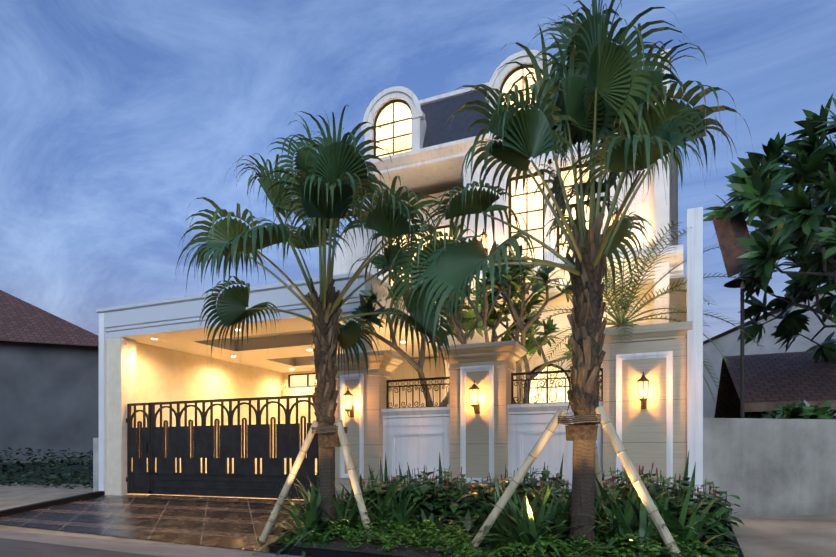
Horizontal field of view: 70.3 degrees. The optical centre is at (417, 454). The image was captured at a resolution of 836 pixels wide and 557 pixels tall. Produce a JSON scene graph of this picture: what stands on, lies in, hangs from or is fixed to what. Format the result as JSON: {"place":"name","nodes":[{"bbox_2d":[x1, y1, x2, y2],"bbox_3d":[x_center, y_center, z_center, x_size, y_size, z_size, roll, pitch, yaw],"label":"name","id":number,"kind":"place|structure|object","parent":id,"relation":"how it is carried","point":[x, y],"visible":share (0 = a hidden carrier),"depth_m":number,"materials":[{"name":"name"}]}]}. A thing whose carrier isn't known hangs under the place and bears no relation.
{"place":"outdoors","nodes":[
{"label":"outdoors","id":0,"kind":"place"},
{"bbox_2d":[0,531,300,556],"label":"curb","id":1,"kind":"structure","parent":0,"point":[162,550],"depth_m":8.07,"materials":[{"name":"concrete"}]},
{"bbox_2d":[0,482,835,556],"bbox_3d":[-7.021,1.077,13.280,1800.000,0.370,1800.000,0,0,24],"label":"ground","id":2,"kind":"structure","parent":0,"point":[794,536],"depth_m":7.80,"materials":[{"name":"grey concrete"}]},
{"bbox_2d":[0,447,92,488],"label":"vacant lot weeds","id":3,"kind":"object","parent":2,"relation":"on","point":[79,470],"visible":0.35,"depth_m":18.55,"materials":[{"name":"green plant"}]},
{"bbox_2d":[0,290,98,462],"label":"neighbour house","id":4,"kind":"structure","parent":2,"relation":"on","point":[49,380],"depth_m":24.46,"materials":[{"name":"paint"}]},
{"bbox_2d":[0,491,104,516],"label":"driveway kerb","id":5,"kind":"structure","parent":2,"relation":"on","point":[25,508],"depth_m":12.01,"materials":[{"name":"black paint"}]},
{"bbox_2d":[93,438,98,491],"bbox_3d":[-7.161,0.452,13.533,0.380,1.680,0.250,0,0,24],"label":"post","id":6,"kind":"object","parent":2,"relation":"on","point":[95,464],"depth_m":13.46,"materials":[{"name":"concrete"}]},
{"bbox_2d":[107,337,135,495],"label":"pillar","id":7,"kind":"structure","parent":2,"relation":"on","point":[121,375],"depth_m":13.05,"materials":[{"name":"beige paint"}]},
{"bbox_2d":[0,494,306,551],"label":"driveway paving","id":8,"kind":"structure","parent":2,"relation":"on","point":[220,522],"depth_m":10.23,"materials":[{"name":"tile"}]},
{"bbox_2d":[259,420,372,541],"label":"tree support stakes","id":9,"kind":"object","parent":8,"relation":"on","point":[340,439],"visible":0.88,"depth_m":7.87,"materials":[{"name":"brown wood"}]},
{"bbox_2d":[95,271,447,494],"bbox_3d":[-2.743,-0.968,14.687,6.800,4.520,6.380,0,0,24],"label":"carport","id":10,"kind":"object","parent":2,"relation":"on","point":[175,358],"visible":0.33,"depth_m":14.01,"materials":[{"name":"white paint"}]},
{"bbox_2d":[151,329,404,369],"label":"recessed ceiling lights","id":11,"kind":"object","parent":10,"relation":"on","point":[240,330],"visible":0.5,"depth_m":13.59,"materials":[{"name":"white"}]},
{"bbox_2d":[175,105,458,535],"bbox_3d":[-1.288,-1.728,8.002,3.763,5.851,3.949,0,0,24],"label":"fan palm","id":12,"kind":"object","parent":2,"relation":"on","point":[334,179],"visible":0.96,"depth_m":7.88,"materials":[{"name":"green plant"}]},
{"bbox_2d":[339,246,528,406],"bbox_3d":[0.549,-1.442,11.399,2.154,4.684,4.526,0,0,37],"label":"plumeria tree","id":13,"kind":"object","parent":2,"relation":"on","point":[368,306],"visible":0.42,"depth_m":11.01,"materials":[{"name":"green plant"}]},
{"bbox_2d":[429,240,572,403],"bbox_3d":[1.642,-1.480,11.524,3.559,4.775,3.564,0,0,24],"label":"plumeria tree","id":14,"kind":"object","parent":2,"relation":"on","point":[523,307],"visible":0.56,"depth_m":11.13,"materials":[{"name":"green plant"}]},
{"bbox_2d":[269,519,743,556],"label":"planter bed","id":15,"kind":"object","parent":2,"relation":"on","point":[275,548],"visible":0.1,"depth_m":7.21,"materials":[{"name":"black paint"}]},
{"bbox_2d":[248,468,748,556],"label":"strap leaf plants","id":16,"kind":"object","parent":15,"relation":"on","point":[517,526],"visible":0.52,"depth_m":6.91,"materials":[{"name":"green plant"}]},
{"bbox_2d":[276,509,738,556],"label":"ground cover plants","id":17,"kind":"object","parent":15,"relation":"on","point":[413,544],"visible":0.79,"depth_m":6.73,"materials":[{"name":"green plant"}]},
{"bbox_2d":[339,452,743,545],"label":"border shrubs","id":18,"kind":"object","parent":15,"relation":"on","point":[443,496],"visible":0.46,"depth_m":8.01,"materials":[{"name":"green plant"}]},
{"bbox_2d":[468,406,682,556],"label":"tree support stakes","id":19,"kind":"object","parent":15,"relation":"on","point":[583,432],"visible":0.79,"depth_m":6.31,"materials":[{"name":"brown wood"}]},
{"bbox_2d":[311,207,702,506],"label":"boundary wall","id":20,"kind":"structure","parent":2,"relation":"on","point":[663,431],"depth_m":9.55,"materials":[{"name":"paint"}]},
{"bbox_2d":[126,395,319,501],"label":"entrance gate","id":21,"kind":"structure","parent":20,"relation":"attached to","point":[216,445],"depth_m":12.04,"materials":[{"name":"black metal"}]},
{"bbox_2d":[343,387,353,416],"bbox_3d":[-1.238,-0.943,10.606,0.163,0.530,0.242,0,0,24],"label":"wall lantern","id":22,"kind":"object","parent":20,"relation":"attached to","point":[350,408],"depth_m":10.58,"materials":[{"name":"black paint"}]},
{"bbox_2d":[386,377,449,408],"bbox_3d":[0.027,-1.083,10.465,1.290,0.530,0.036,0,0,24],"label":"fence railing","id":23,"kind":"object","parent":20,"relation":"on","point":[388,388],"visible":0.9,"depth_m":10.48,"materials":[{"name":"black metal"}]},
{"bbox_2d":[469,380,479,413],"bbox_3d":[0.927,-0.943,9.654,0.163,0.530,0.242,0,0,24],"label":"wall lantern","id":24,"kind":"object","parent":20,"relation":"attached to","point":[476,403],"depth_m":9.63,"materials":[{"name":"black paint"}]},
{"bbox_2d":[511,368,602,403],"bbox_3d":[2.211,-1.083,9.506,1.460,0.530,0.036,0,0,24],"label":"fence railing","id":25,"kind":"object","parent":20,"relation":"on","point":[547,378],"visible":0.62,"depth_m":9.58,"materials":[{"name":"black metal"}]},
{"bbox_2d":[637,371,648,408],"bbox_3d":[3.275,-0.943,8.622,0.163,0.530,0.242,0,0,24],"label":"wall lantern","id":26,"kind":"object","parent":20,"relation":"attached to","point":[643,399],"depth_m":8.59,"materials":[{"name":"black paint"}]},
{"bbox_2d":[333,49,685,407],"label":"house","id":27,"kind":"structure","parent":2,"relation":"on","point":[426,143],"depth_m":13.63,"materials":[{"name":"white paint"}]},
{"bbox_2d":[479,229,487,257],"bbox_3d":[1.472,-4.722,13.218,0.188,0.610,0.278,0,0,24],"label":"wall lamp","id":28,"kind":"object","parent":27,"relation":"attached to","point":[482,234],"visible":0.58,"depth_m":13.18,"materials":[{"name":"black paint"}]},
{"bbox_2d":[502,211,763,402],"bbox_3d":[3.605,-1.540,10.270,3.833,4.865,3.886,0,0,-26],"label":"date palm tree","id":29,"kind":"object","parent":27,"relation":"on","point":[621,320],"visible":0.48,"depth_m":10.01,"materials":[{"name":"green plant"}]},
{"bbox_2d":[383,0,753,553],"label":"fan palm","id":30,"kind":"object","parent":2,"relation":"on","point":[594,88],"visible":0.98,"depth_m":6.03,"materials":[{"name":"green plant"}]},
{"bbox_2d":[712,211,761,417],"bbox_3d":[5.742,-1.643,10.592,0.600,5.671,0.765,0,0,-1],"label":"street lamp pole","id":31,"kind":"object","parent":2,"relation":"on","point":[730,230],"visible":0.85,"depth_m":10.62,"materials":[{"name":"brown metal"}]},
{"bbox_2d":[703,93,835,363],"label":"neighbour tree","id":32,"kind":"object","parent":2,"relation":"on","point":[755,186],"visible":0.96,"depth_m":11.04,"materials":[{"name":"green plant"}]},
{"bbox_2d":[703,418,835,516],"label":"concrete wall","id":33,"kind":"structure","parent":2,"relation":"on","point":[772,467],"depth_m":8.65,"materials":[{"name":"concrete"}]},
{"bbox_2d":[703,290,835,418],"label":"neighbour house","id":34,"kind":"structure","parent":2,"relation":"on","point":[775,376],"depth_m":17.13,"materials":[{"name":"tile"}]},
{"bbox_2d":[745,374,835,417],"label":"shrub","id":35,"kind":"object","parent":2,"relation":"on","point":[754,414],"depth_m":16.03,"materials":[{"name":"green plant"}]},
{"bbox_2d":[749,134,835,269],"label":"neighbour tree","id":36,"kind":"object","parent":2,"relation":"on","point":[824,221],"visible":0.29,"depth_m":9.93,"materials":[{"name":"green plant"}]},
{"bbox_2d":[760,398,835,418],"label":"shrub","id":37,"kind":"object","parent":2,"relation":"on","point":[804,410],"visible":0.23,"depth_m":10.44,"materials":[{"name":"green plant"}]},
{"bbox_2d":[0,0,835,340],"label":"sky","id":38,"kind":"structure","parent":0,"point":[116,116],"materials":[{"name":"blue"}]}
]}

